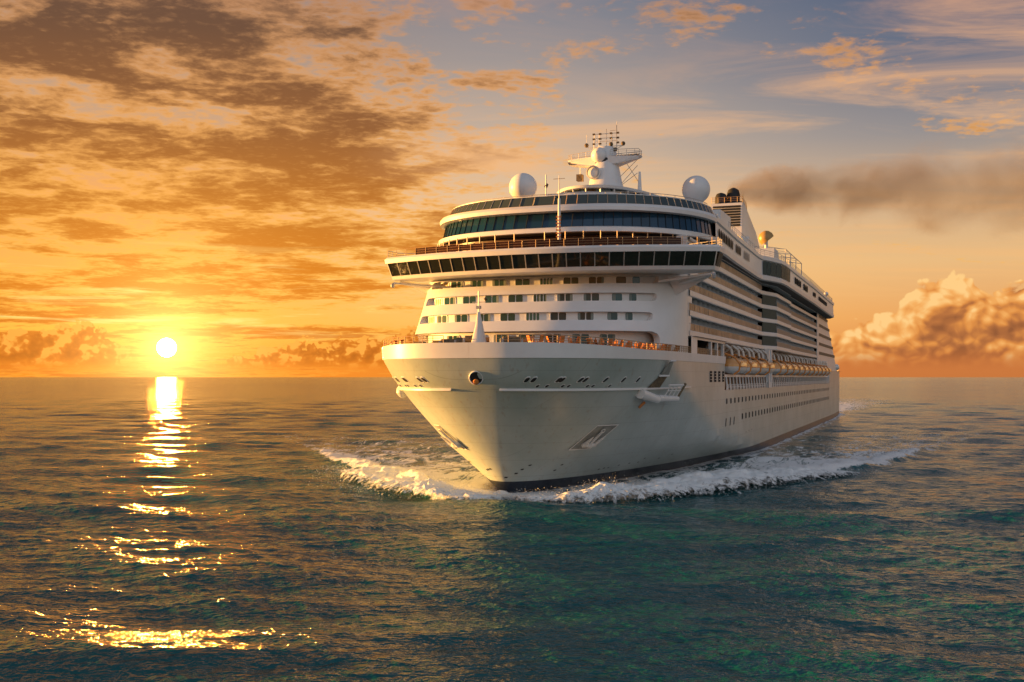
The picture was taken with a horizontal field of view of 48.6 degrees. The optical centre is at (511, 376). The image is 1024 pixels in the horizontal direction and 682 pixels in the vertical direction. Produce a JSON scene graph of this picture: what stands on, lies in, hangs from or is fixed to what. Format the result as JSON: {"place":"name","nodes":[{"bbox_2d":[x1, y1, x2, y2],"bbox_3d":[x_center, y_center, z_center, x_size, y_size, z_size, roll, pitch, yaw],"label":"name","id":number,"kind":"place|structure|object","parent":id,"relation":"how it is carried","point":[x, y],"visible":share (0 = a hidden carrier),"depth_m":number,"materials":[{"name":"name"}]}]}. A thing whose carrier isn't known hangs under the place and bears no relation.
{"place":"outdoors","nodes":[
{"label":"outdoors","id":0,"kind":"place"},
{"bbox_2d":[0,377,1023,681],"bbox_3d":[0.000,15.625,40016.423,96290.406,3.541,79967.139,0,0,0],"label":"sea","id":1,"kind":"structure","parent":0,"point":[178,529],"depth_m":108.11,"materials":[{"name":"teal liquid"}]},
{"bbox_2d":[285,459,516,500],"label":"spray","id":2,"kind":"object","parent":1,"relation":"on","point":[413,482],"visible":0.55,"depth_m":162.98,"materials":[{"name":"white liquid"}]},
{"bbox_2d":[339,466,505,499],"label":"bow wave foam","id":3,"kind":"object","parent":1,"relation":"on","point":[418,486],"visible":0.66,"depth_m":160.25,"materials":[{"name":"white"}]},
{"bbox_2d":[382,125,838,492],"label":"cruise ship","id":4,"kind":"object","parent":1,"relation":"on","point":[605,254],"visible":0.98,"depth_m":175.49,"materials":[{"name":"paint"}]},
{"bbox_2d":[439,339,455,342],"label":"mooring winch","id":5,"kind":"object","parent":4,"relation":"on","point":[448,340],"visible":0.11,"depth_m":159.66,"materials":[{"name":"grey metal"}]},
{"bbox_2d":[438,429,460,448],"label":"anchor","id":6,"kind":"object","parent":4,"relation":"attached to","point":[454,444],"visible":1,"depth_m":160.08,"materials":[{"name":"white metal"}]},
{"bbox_2d":[454,338,462,342],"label":"mooring winch","id":7,"kind":"object","parent":4,"relation":"on","point":[458,340],"visible":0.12,"depth_m":156.64,"materials":[{"name":"grey metal"}]},
{"bbox_2d":[463,336,488,341],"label":"mooring winch","id":8,"kind":"object","parent":4,"relation":"on","point":[467,339],"visible":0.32,"depth_m":152.90,"materials":[{"name":"gold metal"}]},
{"bbox_2d":[500,336,526,341],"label":"mooring winch","id":9,"kind":"object","parent":4,"relation":"on","point":[504,339],"visible":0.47,"depth_m":153.29,"materials":[{"name":"grey metal"}]},
{"bbox_2d":[581,429,605,448],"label":"anchor","id":10,"kind":"object","parent":4,"relation":"attached to","point":[589,443],"visible":1,"depth_m":159.93,"materials":[{"name":"grey metal"}]},
{"bbox_2d":[725,358,749,373],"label":"lifeboat","id":11,"kind":"object","parent":4,"relation":"hanging from","point":[731,365],"visible":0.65,"depth_m":213.68,"materials":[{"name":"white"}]},
{"bbox_2d":[739,359,759,373],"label":"lifeboat","id":12,"kind":"object","parent":4,"relation":"hanging from","point":[755,367],"visible":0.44,"depth_m":229.10,"materials":[{"name":"white"}]},
{"bbox_2d":[750,360,766,373],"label":"lifeboat","id":13,"kind":"object","parent":4,"relation":"hanging from","point":[764,367],"visible":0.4,"depth_m":242.35,"materials":[{"name":"white"}]},
{"bbox_2d":[761,361,776,373],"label":"lifeboat","id":14,"kind":"object","parent":4,"relation":"hanging from","point":[773,368],"visible":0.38,"depth_m":255.84,"materials":[{"name":"white"}]},
{"bbox_2d":[772,362,785,373],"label":"lifeboat","id":15,"kind":"object","parent":4,"relation":"hanging from","point":[777,370],"visible":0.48,"depth_m":273.85,"materials":[{"name":"white"}]},
{"bbox_2d":[781,362,793,374],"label":"lifeboat","id":16,"kind":"object","parent":4,"relation":"hanging from","point":[790,368],"visible":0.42,"depth_m":289.20,"materials":[{"name":"white"}]},
{"bbox_2d":[786,363,798,374],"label":"lifeboat","id":17,"kind":"object","parent":4,"relation":"hanging from","point":[796,368],"visible":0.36,"depth_m":302.65,"materials":[{"name":"white"}]},
{"bbox_2d":[792,364,803,374],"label":"lifeboat","id":18,"kind":"object","parent":4,"relation":"hanging from","point":[801,367],"visible":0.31,"depth_m":315.82,"materials":[{"name":"white"}]},
{"bbox_2d":[798,364,809,374],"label":"lifeboat","id":19,"kind":"object","parent":4,"relation":"hanging from","point":[806,367],"visible":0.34,"depth_m":329.10,"materials":[{"name":"white"}]},
{"bbox_2d":[809,365,817,374],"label":"lifeboat","id":20,"kind":"object","parent":4,"relation":"hanging from","point":[816,370],"visible":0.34,"depth_m":356.09,"materials":[{"name":"white"}]},
{"bbox_2d":[503,467,858,502],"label":"bow wave foam","id":21,"kind":"object","parent":1,"relation":"on","point":[705,479],"visible":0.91,"depth_m":159.21,"materials":[{"name":"white"}]},
{"bbox_2d":[500,454,890,501],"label":"spray","id":22,"kind":"object","parent":1,"relation":"on","point":[513,494],"visible":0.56,"depth_m":157.29,"materials":[{"name":"white liquid"}]},
{"bbox_2d":[0,0,1023,376],"label":"sky","id":23,"kind":"structure","parent":0,"point":[189,188],"materials":[{"name":"orange"}]},
{"bbox_2d":[536,335,543,341],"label":"deck chair","id":24,"kind":"object","parent":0,"point":[541,339],"visible":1,"depth_m":145.92,"materials":[{"name":"orange wood"}]}
]}

